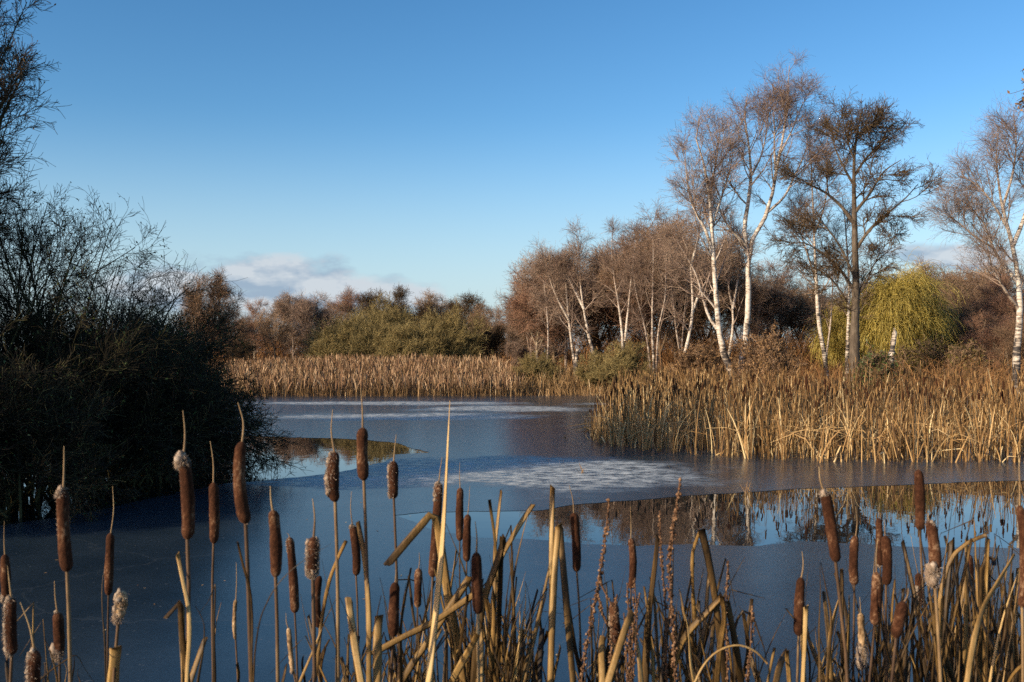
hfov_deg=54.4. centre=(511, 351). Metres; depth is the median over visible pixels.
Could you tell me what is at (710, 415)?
bulrush stalk
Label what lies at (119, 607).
cattail
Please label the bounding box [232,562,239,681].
cattail
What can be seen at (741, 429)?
bulrush stalk
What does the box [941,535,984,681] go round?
cattail shoot
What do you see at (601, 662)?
cattail shoot
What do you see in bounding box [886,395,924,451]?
bulrush stalk
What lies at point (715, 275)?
birch tree
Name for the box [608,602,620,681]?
cattail
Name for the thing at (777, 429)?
bulrush stalk
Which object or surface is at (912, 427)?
bulrush stalk
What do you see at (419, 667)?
cattail shoot
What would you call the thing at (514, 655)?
cattail shoot
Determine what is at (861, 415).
bulrush stalk
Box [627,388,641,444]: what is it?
bulrush stalk
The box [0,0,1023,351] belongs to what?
sky
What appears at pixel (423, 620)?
cattail shoot
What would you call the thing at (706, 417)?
bulrush stalk
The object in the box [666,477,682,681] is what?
dock plant
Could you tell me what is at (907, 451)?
bulrush stalk
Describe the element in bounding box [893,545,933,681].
cattail shoot
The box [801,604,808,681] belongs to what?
cattail shoot
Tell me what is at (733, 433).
bulrush stalk
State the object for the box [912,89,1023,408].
birch tree
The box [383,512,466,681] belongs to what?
cattail shoot
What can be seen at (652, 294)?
birch tree
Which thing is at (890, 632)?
cattail shoot
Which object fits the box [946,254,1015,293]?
bare tree
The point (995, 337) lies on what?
bare tree
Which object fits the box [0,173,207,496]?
willow bush
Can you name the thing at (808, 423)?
bulrush stalk
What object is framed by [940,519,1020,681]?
cattail shoot
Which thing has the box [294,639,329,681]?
cattail shoot
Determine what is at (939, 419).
bulrush stalk
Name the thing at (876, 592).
cattail
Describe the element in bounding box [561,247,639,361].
bare tree
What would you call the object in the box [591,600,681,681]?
cattail shoot
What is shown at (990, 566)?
cattail shoot
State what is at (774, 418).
bulrush stalk
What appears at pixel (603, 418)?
bulrush stalk
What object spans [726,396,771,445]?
bulrush stalk
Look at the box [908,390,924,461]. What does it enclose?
bulrush stalk
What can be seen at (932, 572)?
cattail
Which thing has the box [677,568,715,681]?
cattail shoot
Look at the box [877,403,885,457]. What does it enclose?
bulrush stalk
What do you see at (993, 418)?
bulrush stalk
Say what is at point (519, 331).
birch tree
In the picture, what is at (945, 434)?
bulrush stalk
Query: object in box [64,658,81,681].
cattail shoot
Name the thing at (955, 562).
cattail shoot
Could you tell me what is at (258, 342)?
bare tree
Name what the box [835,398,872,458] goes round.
bulrush stalk
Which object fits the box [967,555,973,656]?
cattail
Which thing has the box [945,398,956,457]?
bulrush stalk
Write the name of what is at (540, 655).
cattail shoot
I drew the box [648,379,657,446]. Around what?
bulrush stalk
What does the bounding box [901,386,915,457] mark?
bulrush stalk
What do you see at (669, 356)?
undergrowth
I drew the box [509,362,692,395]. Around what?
reed bed
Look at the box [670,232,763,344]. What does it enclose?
bare tree
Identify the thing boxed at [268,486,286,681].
cattail
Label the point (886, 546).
cattail
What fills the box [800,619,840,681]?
cattail shoot
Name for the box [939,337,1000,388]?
leafy bush
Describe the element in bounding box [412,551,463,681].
cattail shoot
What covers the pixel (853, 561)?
cattail
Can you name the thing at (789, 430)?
bulrush stalk
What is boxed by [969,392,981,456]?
bulrush stalk
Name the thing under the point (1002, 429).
bulrush stalk
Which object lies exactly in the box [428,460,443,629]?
cattail
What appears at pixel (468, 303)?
bare tree
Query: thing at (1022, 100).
oak tree
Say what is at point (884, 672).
cattail shoot
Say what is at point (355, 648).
cattail shoot
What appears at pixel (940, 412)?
bulrush stalk
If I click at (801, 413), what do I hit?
bulrush stalk
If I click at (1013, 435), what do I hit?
bulrush stalk
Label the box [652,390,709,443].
bulrush stalk
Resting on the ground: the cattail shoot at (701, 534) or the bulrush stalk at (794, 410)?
the cattail shoot at (701, 534)
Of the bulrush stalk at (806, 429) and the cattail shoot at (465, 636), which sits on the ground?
the cattail shoot at (465, 636)
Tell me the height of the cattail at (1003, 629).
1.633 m
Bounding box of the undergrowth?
[175,323,1023,405]
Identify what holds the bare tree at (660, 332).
on the ground
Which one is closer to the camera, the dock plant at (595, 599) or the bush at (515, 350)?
the dock plant at (595, 599)
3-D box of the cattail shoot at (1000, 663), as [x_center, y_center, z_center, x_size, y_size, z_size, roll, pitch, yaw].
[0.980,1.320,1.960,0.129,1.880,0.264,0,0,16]
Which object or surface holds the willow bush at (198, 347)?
on the ground
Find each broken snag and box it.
[574,347,578,387]
[888,329,896,390]
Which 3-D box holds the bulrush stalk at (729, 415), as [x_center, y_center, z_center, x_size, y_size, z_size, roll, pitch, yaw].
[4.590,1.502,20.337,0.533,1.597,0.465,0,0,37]
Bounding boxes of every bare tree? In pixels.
[0,0,69,334]
[167,262,250,355]
[219,307,256,351]
[225,337,256,361]
[230,295,272,357]
[230,328,272,360]
[253,303,299,358]
[261,334,284,356]
[275,330,310,357]
[313,297,351,329]
[321,285,364,321]
[343,283,411,320]
[400,297,449,330]
[411,288,465,324]
[438,291,489,344]
[465,298,505,356]
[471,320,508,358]
[478,300,514,362]
[487,262,575,359]
[503,243,602,366]
[505,318,544,354]
[542,317,577,361]
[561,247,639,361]
[571,314,615,356]
[572,235,644,361]
[593,208,712,372]
[593,222,687,359]
[634,227,744,352]
[666,252,764,358]
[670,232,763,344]
[713,261,780,347]
[752,253,820,346]
[768,274,841,362]
[783,293,836,361]
[809,286,851,304]
[850,276,890,342]
[901,251,989,299]
[930,264,1004,326]
[935,299,1003,356]
[937,274,1015,357]
[938,295,984,344]
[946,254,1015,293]
[949,265,1023,326]
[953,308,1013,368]
[964,279,1023,329]
[966,315,1023,382]
[985,308,1023,369]
[991,271,1023,321]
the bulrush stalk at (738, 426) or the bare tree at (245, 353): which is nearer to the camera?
the bulrush stalk at (738, 426)
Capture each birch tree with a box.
[271,287,314,358]
[491,276,551,356]
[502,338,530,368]
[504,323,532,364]
[511,246,614,368]
[521,233,590,367]
[524,253,564,360]
[545,215,613,353]
[583,215,658,353]
[583,235,653,350]
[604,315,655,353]
[607,196,693,376]
[621,215,726,360]
[646,96,768,392]
[649,224,709,353]
[650,181,740,387]
[658,48,848,385]
[700,204,766,356]
[721,268,798,357]
[761,123,859,387]
[801,176,878,384]
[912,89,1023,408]
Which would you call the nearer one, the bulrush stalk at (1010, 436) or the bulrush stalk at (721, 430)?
the bulrush stalk at (1010, 436)
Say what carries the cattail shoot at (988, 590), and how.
on the ground
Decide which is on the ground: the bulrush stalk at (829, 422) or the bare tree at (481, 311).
the bare tree at (481, 311)
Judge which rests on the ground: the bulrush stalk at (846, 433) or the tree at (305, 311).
the tree at (305, 311)
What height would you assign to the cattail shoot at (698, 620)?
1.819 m
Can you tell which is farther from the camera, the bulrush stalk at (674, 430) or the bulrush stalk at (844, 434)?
the bulrush stalk at (674, 430)
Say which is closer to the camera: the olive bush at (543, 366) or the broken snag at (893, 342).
the broken snag at (893, 342)
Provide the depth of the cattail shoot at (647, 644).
1.93 m
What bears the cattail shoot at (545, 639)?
on the ground
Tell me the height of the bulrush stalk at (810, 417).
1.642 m
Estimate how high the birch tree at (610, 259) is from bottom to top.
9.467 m
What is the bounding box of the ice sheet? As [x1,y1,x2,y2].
[0,393,1023,681]
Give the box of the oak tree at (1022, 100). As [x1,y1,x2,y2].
[1007,69,1023,111]
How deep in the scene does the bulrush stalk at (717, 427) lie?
20.24 m
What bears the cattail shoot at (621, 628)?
on the ground
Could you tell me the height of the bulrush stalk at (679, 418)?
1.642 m
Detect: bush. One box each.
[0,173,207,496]
[0,305,150,522]
[19,214,251,479]
[22,337,313,494]
[55,288,272,438]
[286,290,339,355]
[294,299,419,361]
[299,325,358,368]
[350,290,417,336]
[369,317,450,373]
[410,298,500,360]
[510,349,569,385]
[573,347,617,387]
[589,337,655,387]
[667,336,739,388]
[726,319,811,391]
[845,339,904,395]
[882,333,953,387]
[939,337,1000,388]
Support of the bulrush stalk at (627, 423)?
in the pond water
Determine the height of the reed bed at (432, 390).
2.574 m
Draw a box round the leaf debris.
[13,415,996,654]
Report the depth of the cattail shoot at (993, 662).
1.97 m
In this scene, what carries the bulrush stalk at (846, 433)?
in the pond water
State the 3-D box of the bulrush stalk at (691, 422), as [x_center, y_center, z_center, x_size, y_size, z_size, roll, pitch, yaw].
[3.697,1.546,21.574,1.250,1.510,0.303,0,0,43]
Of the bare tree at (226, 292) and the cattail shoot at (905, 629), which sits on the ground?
the bare tree at (226, 292)
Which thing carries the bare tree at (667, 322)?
on the ground
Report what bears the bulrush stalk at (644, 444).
on the pond water
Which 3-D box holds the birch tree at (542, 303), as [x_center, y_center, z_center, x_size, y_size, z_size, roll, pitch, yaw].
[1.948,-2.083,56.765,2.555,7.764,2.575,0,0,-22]
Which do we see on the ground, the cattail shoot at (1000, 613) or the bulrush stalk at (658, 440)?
the cattail shoot at (1000, 613)
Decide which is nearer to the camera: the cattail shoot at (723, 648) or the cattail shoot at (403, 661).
the cattail shoot at (723, 648)
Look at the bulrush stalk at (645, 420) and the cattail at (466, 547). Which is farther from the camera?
the bulrush stalk at (645, 420)
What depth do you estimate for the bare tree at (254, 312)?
79.68 m
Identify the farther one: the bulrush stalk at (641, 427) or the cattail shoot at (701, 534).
the bulrush stalk at (641, 427)
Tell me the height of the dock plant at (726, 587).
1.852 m
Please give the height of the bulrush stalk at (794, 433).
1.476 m
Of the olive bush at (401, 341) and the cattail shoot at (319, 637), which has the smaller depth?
the cattail shoot at (319, 637)
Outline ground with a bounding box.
[12,352,1023,434]
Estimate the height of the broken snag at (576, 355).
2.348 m
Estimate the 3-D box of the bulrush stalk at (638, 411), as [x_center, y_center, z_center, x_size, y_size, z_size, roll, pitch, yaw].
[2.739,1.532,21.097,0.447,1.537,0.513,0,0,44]
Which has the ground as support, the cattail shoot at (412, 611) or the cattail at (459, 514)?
the cattail shoot at (412, 611)
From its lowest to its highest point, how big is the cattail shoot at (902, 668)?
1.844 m
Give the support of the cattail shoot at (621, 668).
on the ground
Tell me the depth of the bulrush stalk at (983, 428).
19.32 m
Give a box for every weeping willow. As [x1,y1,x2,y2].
[802,294,878,380]
[831,247,968,357]
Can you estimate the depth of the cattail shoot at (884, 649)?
2.63 m
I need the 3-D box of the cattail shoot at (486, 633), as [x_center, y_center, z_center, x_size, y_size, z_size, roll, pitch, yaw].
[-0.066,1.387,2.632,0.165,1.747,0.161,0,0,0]
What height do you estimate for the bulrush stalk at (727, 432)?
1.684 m
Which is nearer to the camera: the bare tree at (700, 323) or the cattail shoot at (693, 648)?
the cattail shoot at (693, 648)
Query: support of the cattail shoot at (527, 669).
on the ground
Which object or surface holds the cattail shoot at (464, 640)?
on the ground
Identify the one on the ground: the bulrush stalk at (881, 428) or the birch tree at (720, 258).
the birch tree at (720, 258)
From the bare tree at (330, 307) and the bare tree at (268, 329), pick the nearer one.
the bare tree at (268, 329)
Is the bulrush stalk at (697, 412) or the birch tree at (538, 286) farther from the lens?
the birch tree at (538, 286)
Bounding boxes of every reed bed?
[211,353,525,396]
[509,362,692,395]
[578,350,1023,462]
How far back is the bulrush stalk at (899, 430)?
19.98 m
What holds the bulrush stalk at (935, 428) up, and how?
in the pond water
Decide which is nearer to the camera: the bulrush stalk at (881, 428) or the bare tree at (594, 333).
the bulrush stalk at (881, 428)
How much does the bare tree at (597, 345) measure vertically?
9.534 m
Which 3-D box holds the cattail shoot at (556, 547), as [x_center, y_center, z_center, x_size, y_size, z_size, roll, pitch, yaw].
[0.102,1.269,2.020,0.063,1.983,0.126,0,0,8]
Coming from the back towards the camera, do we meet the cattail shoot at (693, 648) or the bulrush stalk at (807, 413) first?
the bulrush stalk at (807, 413)
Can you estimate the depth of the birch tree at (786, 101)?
46.70 m
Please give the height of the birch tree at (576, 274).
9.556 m
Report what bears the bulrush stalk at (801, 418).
on the pond water
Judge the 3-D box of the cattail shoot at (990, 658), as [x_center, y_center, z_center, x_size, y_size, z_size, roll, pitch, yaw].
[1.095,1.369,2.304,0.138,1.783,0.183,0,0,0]
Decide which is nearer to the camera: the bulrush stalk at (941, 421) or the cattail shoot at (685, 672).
the cattail shoot at (685, 672)
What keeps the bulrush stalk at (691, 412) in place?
on the pond water
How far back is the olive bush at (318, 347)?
61.31 m
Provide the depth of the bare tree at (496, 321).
71.80 m
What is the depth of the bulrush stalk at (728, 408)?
20.21 m
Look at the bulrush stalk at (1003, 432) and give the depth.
19.53 m
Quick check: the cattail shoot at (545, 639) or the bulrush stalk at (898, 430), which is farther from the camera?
the bulrush stalk at (898, 430)
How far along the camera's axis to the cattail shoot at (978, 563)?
2.74 m
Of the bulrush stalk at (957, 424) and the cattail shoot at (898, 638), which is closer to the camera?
the cattail shoot at (898, 638)
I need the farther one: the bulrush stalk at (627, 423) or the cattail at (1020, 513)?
the bulrush stalk at (627, 423)
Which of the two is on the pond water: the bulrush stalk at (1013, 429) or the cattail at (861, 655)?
the bulrush stalk at (1013, 429)
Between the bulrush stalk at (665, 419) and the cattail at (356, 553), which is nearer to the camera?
the cattail at (356, 553)
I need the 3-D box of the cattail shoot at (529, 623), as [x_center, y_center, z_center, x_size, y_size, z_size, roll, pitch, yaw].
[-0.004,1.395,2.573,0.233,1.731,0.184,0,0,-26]
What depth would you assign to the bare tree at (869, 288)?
75.32 m
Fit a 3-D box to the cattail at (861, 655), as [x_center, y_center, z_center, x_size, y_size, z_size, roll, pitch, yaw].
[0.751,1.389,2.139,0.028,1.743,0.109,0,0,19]
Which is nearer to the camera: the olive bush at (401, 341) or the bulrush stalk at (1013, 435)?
the bulrush stalk at (1013, 435)
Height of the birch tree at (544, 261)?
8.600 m
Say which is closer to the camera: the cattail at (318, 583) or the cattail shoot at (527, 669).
the cattail shoot at (527, 669)
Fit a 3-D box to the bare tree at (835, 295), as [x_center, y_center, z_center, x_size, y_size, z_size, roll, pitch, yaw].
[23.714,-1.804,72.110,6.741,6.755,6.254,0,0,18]
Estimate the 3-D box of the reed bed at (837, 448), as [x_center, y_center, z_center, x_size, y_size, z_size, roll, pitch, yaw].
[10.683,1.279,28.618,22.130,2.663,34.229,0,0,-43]
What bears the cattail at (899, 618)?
on the ground
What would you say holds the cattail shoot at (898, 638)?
in the pond water
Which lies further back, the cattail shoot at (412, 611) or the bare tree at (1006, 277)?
the bare tree at (1006, 277)
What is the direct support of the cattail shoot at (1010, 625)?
on the ground
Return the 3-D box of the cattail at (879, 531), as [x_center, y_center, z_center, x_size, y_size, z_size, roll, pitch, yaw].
[1.105,1.349,2.930,0.027,1.823,0.182,0,0,34]
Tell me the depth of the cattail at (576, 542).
2.26 m
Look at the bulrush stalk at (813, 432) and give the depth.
19.69 m
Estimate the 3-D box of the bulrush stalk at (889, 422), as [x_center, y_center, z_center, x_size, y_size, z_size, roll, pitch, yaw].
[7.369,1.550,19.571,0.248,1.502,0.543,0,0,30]
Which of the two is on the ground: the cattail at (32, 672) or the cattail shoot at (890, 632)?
the cattail at (32, 672)
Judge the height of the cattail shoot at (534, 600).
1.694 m
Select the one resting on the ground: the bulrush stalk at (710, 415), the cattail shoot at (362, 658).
the cattail shoot at (362, 658)
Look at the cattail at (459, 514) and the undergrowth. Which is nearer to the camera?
the cattail at (459, 514)
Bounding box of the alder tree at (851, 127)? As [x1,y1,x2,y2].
[756,85,952,391]
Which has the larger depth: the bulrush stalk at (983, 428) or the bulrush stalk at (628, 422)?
the bulrush stalk at (628, 422)
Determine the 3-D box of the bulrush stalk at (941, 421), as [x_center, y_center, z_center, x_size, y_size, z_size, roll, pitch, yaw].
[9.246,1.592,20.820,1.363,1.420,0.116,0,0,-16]
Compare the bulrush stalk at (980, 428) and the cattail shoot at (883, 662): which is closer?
the cattail shoot at (883, 662)
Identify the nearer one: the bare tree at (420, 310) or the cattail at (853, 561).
the cattail at (853, 561)
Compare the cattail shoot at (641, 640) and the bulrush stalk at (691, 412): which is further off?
the bulrush stalk at (691, 412)
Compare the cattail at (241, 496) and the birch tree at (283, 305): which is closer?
the cattail at (241, 496)
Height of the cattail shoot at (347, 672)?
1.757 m
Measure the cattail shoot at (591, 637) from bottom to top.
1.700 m
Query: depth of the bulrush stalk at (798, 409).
21.50 m
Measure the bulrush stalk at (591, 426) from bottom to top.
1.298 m
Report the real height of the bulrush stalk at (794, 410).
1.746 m
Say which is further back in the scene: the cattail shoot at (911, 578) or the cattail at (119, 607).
the cattail shoot at (911, 578)
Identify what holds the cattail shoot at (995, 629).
on the ground
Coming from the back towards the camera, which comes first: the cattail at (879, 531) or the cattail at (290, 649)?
the cattail at (879, 531)
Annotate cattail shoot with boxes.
[17,602,52,681]
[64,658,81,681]
[275,614,365,681]
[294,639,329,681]
[299,540,347,681]
[301,598,353,681]
[340,597,364,681]
[340,597,380,681]
[371,576,483,681]
[371,584,405,681]
[371,648,421,681]
[380,580,485,681]
[381,580,435,681]
[381,602,395,681]
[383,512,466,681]
[399,559,433,681]
[402,581,434,680]
[409,580,441,681]
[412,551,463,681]
[418,594,468,681]
[425,403,449,681]
[432,560,508,681]
[440,598,484,681]
[440,610,485,661]
[443,559,472,677]
[446,524,548,681]
[449,550,516,681]
[470,533,505,681]
[471,602,509,676]
[483,560,547,672]
[488,489,501,681]
[490,504,534,681]
[492,588,547,681]
[500,572,537,680]
[500,590,536,679]
[501,525,543,681]
[503,594,548,681]
[504,551,536,681]
[509,577,560,671]
[517,590,562,681]
[535,628,560,681]
[547,484,575,681]
[562,574,626,681]
[570,601,613,681]
[576,582,652,681]
[580,567,639,681]
[585,633,605,681]
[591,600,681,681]
[592,605,639,681]
[604,609,643,681]
[631,586,670,681]
[637,580,680,681]
[640,532,658,681]
[649,562,705,681]
[649,577,690,681]
[655,558,735,681]
[656,609,714,681]
[659,550,678,681]
[664,573,711,681]
[669,594,726,681]
[675,557,744,681]
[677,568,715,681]
[678,586,694,681]
[690,528,728,681]
[694,606,752,681]
[694,644,767,681]
[695,589,765,681]
[721,600,769,681]
[745,598,787,681]
[773,648,791,681]
[785,608,852,678]
[796,568,851,681]
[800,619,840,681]
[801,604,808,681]
[807,619,864,681]
[822,591,841,681]
[832,573,868,681]
[840,613,884,681]
[843,624,898,681]
[846,561,917,681]
[850,534,940,672]
[850,588,892,681]
[852,623,905,681]
[873,539,917,681]
[877,565,917,679]
[877,575,905,680]
[878,570,946,681]
[888,579,919,681]
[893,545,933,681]
[896,510,973,681]
[901,540,933,659]
[906,585,962,681]
[919,527,982,681]
[921,589,971,672]
[927,537,972,677]
[930,528,989,621]
[938,498,996,681]
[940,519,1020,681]
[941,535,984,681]
[942,503,968,681]
[943,526,999,622]
[947,586,971,681]
[949,550,983,656]
[950,565,974,660]
[953,508,990,681]
[962,529,1006,681]
[964,553,1020,681]
[964,562,1018,681]
[965,536,1020,681]
[968,573,1017,681]
[971,567,1020,681]
[973,530,998,652]
[973,578,1003,661]
[979,564,1020,680]
[988,583,1020,668]
[989,545,1018,649]
[990,576,1018,630]
[991,571,1020,659]
[994,533,1020,639]
[996,565,1018,681]
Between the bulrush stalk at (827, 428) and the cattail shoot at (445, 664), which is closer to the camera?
the cattail shoot at (445, 664)
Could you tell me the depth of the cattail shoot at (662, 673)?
2.01 m
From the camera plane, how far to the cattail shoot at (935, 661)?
1.93 m
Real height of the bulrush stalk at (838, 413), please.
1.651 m
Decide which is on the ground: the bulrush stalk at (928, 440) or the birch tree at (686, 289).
the birch tree at (686, 289)
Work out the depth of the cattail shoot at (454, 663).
1.99 m
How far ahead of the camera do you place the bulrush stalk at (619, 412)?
23.09 m
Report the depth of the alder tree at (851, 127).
41.82 m
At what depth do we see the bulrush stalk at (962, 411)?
20.49 m
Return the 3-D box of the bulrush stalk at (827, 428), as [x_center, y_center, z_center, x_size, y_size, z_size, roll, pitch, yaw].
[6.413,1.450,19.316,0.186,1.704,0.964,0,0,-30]
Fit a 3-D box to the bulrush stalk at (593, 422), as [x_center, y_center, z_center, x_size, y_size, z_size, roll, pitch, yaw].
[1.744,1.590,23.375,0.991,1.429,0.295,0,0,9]
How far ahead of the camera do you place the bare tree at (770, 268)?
63.87 m
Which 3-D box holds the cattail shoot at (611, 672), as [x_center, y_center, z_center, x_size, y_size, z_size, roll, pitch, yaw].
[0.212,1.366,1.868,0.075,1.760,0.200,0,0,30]
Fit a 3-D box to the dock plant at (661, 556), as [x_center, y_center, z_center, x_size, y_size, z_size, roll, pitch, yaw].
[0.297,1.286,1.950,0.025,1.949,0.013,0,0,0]
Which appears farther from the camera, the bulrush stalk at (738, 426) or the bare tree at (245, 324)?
the bare tree at (245, 324)
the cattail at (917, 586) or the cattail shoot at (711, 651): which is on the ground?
the cattail shoot at (711, 651)
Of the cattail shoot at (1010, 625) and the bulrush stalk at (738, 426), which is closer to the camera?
the cattail shoot at (1010, 625)
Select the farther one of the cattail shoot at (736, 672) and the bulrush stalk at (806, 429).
the bulrush stalk at (806, 429)
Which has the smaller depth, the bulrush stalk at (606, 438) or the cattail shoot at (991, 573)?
the cattail shoot at (991, 573)
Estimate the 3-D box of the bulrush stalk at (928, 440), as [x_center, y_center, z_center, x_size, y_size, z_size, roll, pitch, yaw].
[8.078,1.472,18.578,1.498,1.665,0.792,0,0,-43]
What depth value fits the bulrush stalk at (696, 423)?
21.90 m
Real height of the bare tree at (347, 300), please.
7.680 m
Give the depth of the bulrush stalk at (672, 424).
21.07 m
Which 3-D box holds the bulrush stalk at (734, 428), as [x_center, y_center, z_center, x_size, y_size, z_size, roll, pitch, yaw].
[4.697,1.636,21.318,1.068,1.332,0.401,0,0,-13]
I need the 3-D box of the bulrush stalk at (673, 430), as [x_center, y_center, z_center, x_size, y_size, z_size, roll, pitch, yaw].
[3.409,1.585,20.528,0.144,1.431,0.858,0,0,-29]
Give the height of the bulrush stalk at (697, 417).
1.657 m
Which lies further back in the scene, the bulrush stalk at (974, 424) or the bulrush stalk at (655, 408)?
the bulrush stalk at (655, 408)
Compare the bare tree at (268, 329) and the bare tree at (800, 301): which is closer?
the bare tree at (800, 301)
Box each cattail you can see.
[0,521,10,660]
[1,566,17,681]
[20,602,41,681]
[40,581,93,681]
[44,446,72,681]
[101,486,114,681]
[107,587,127,681]
[163,411,207,681]
[200,441,220,681]
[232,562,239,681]
[233,403,328,681]
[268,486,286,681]
[285,533,298,681]
[286,619,296,681]
[303,498,337,681]
[307,576,321,681]
[323,409,339,681]
[348,491,360,635]
[356,388,382,681]
[386,434,398,680]
[388,568,411,681]
[398,554,423,681]
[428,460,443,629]
[446,466,463,681]
[449,521,483,681]
[462,490,470,670]
[569,486,581,665]
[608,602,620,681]
[628,506,636,671]
[793,553,809,681]
[818,466,848,681]
[845,506,858,681]
[855,597,867,681]
[868,538,881,681]
[875,504,883,620]
[881,520,891,681]
[890,588,908,681]
[911,538,922,636]
[914,469,926,665]
[924,513,942,681]
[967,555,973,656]
[1001,615,1005,652]
[1016,464,1023,681]
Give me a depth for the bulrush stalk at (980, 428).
19.32 m
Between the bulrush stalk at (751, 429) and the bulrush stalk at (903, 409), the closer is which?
the bulrush stalk at (751, 429)
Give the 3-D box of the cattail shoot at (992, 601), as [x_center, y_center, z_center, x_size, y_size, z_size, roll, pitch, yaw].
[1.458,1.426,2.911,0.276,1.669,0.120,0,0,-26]
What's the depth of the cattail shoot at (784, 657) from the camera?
1.91 m
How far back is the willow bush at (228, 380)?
22.62 m
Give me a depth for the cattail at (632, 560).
2.68 m
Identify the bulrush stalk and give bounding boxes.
[565,397,602,442]
[570,390,605,435]
[584,375,619,445]
[594,391,608,439]
[598,395,619,438]
[604,389,614,443]
[605,387,630,440]
[607,392,637,445]
[608,391,615,446]
[611,388,660,445]
[613,402,646,448]
[623,396,638,441]
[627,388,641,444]
[629,384,639,443]
[631,382,641,448]
[637,385,660,449]
[637,390,665,448]
[637,395,647,450]
[638,388,653,449]
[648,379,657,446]
[648,389,697,444]
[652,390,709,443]
[656,400,682,449]
[661,404,671,448]
[664,389,692,446]
[665,389,709,443]
[666,374,681,431]
[667,397,701,450]
[667,407,684,450]
[669,389,693,443]
[670,383,690,446]
[671,395,711,450]
[673,384,686,451]
[674,375,706,449]
[679,382,697,450]
[681,384,716,451]
[687,379,721,445]
[687,383,703,453]
[688,385,706,449]
[697,382,730,442]
[702,392,731,447]
[707,382,726,454]
[708,382,728,455]
[708,394,719,448]
[712,400,748,448]
[715,397,726,438]
[718,380,756,448]
[718,405,722,451]
[719,384,752,456]
[719,391,769,452]
[720,380,732,444]
[720,388,743,454]
[720,393,737,455]
[726,387,753,454]
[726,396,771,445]
[734,385,762,458]
[735,389,784,452]
[752,375,790,443]
[753,384,782,449]
[761,393,770,444]
[769,386,783,444]
[770,389,825,460]
[771,376,801,449]
[771,387,802,458]
[780,384,849,435]
[780,389,806,448]
[781,385,822,456]
[781,399,813,456]
[791,379,801,452]
[791,392,800,454]
[792,390,804,457]
[792,401,831,456]
[794,385,812,454]
[798,376,809,455]
[799,374,811,451]
[799,380,849,457]
[800,386,823,444]
[810,401,833,456]
[821,403,858,454]
[821,404,867,460]
[822,379,829,457]
[824,402,839,455]
[825,383,859,457]
[830,390,870,460]
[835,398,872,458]
[836,382,842,443]
[846,388,871,457]
[849,390,899,456]
[852,397,894,461]
[853,385,885,439]
[854,398,872,447]
[856,379,878,455]
[858,386,866,453]
[865,396,912,459]
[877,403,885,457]
[881,393,895,449]
[885,383,902,461]
[885,402,931,455]
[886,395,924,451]
[893,391,956,461]
[897,410,922,456]
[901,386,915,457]
[901,388,931,441]
[902,393,905,454]
[908,385,969,445]
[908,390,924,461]
[914,388,926,452]
[916,398,927,461]
[919,376,930,451]
[919,378,941,456]
[925,386,982,461]
[925,392,988,452]
[926,380,977,452]
[926,395,976,438]
[928,395,939,457]
[929,400,935,459]
[935,380,953,454]
[937,403,959,452]
[942,399,964,454]
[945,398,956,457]
[954,391,1001,456]
[954,392,964,452]
[958,395,1022,458]
[959,376,974,451]
[960,390,994,456]
[964,380,1011,452]
[967,390,1004,458]
[967,402,1019,461]
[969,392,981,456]
[971,384,987,455]
[993,397,1023,458]
[997,399,1019,461]
[1003,397,1008,452]
[1009,399,1023,460]
[1011,386,1021,461]
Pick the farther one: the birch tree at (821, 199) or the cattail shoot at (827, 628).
the birch tree at (821, 199)
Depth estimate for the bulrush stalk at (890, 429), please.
19.90 m
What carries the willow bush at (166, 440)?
on the ground
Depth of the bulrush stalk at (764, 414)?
19.84 m
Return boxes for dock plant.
[579,498,614,681]
[608,578,640,681]
[657,511,669,681]
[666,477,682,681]
[724,561,729,681]
[745,605,755,681]
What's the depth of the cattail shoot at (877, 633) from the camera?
2.31 m
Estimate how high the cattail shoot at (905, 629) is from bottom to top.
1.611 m
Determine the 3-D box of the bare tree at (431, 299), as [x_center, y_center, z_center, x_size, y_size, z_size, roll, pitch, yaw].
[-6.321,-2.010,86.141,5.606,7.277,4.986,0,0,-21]
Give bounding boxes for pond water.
[0,435,1023,547]
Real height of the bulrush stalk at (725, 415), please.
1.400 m
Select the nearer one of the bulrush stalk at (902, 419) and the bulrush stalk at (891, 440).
the bulrush stalk at (891, 440)
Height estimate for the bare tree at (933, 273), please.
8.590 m
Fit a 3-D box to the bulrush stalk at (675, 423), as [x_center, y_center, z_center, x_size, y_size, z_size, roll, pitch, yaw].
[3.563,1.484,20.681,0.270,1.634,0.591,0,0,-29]
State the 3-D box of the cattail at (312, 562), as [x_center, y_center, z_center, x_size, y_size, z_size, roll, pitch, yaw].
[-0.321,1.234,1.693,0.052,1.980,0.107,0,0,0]
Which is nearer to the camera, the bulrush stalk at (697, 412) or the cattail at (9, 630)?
the cattail at (9, 630)
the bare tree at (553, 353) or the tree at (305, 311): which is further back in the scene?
the tree at (305, 311)
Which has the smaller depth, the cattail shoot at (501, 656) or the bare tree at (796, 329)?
the cattail shoot at (501, 656)
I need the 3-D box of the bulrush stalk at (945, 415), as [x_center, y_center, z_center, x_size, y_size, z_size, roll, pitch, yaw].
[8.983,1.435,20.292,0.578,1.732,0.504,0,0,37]
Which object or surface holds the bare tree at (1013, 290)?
on the ground
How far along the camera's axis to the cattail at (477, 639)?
1.86 m
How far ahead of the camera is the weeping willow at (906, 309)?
48.96 m
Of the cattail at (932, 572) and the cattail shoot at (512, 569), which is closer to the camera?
the cattail at (932, 572)
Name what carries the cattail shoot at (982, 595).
on the ground
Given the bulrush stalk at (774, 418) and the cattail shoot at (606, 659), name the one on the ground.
the cattail shoot at (606, 659)

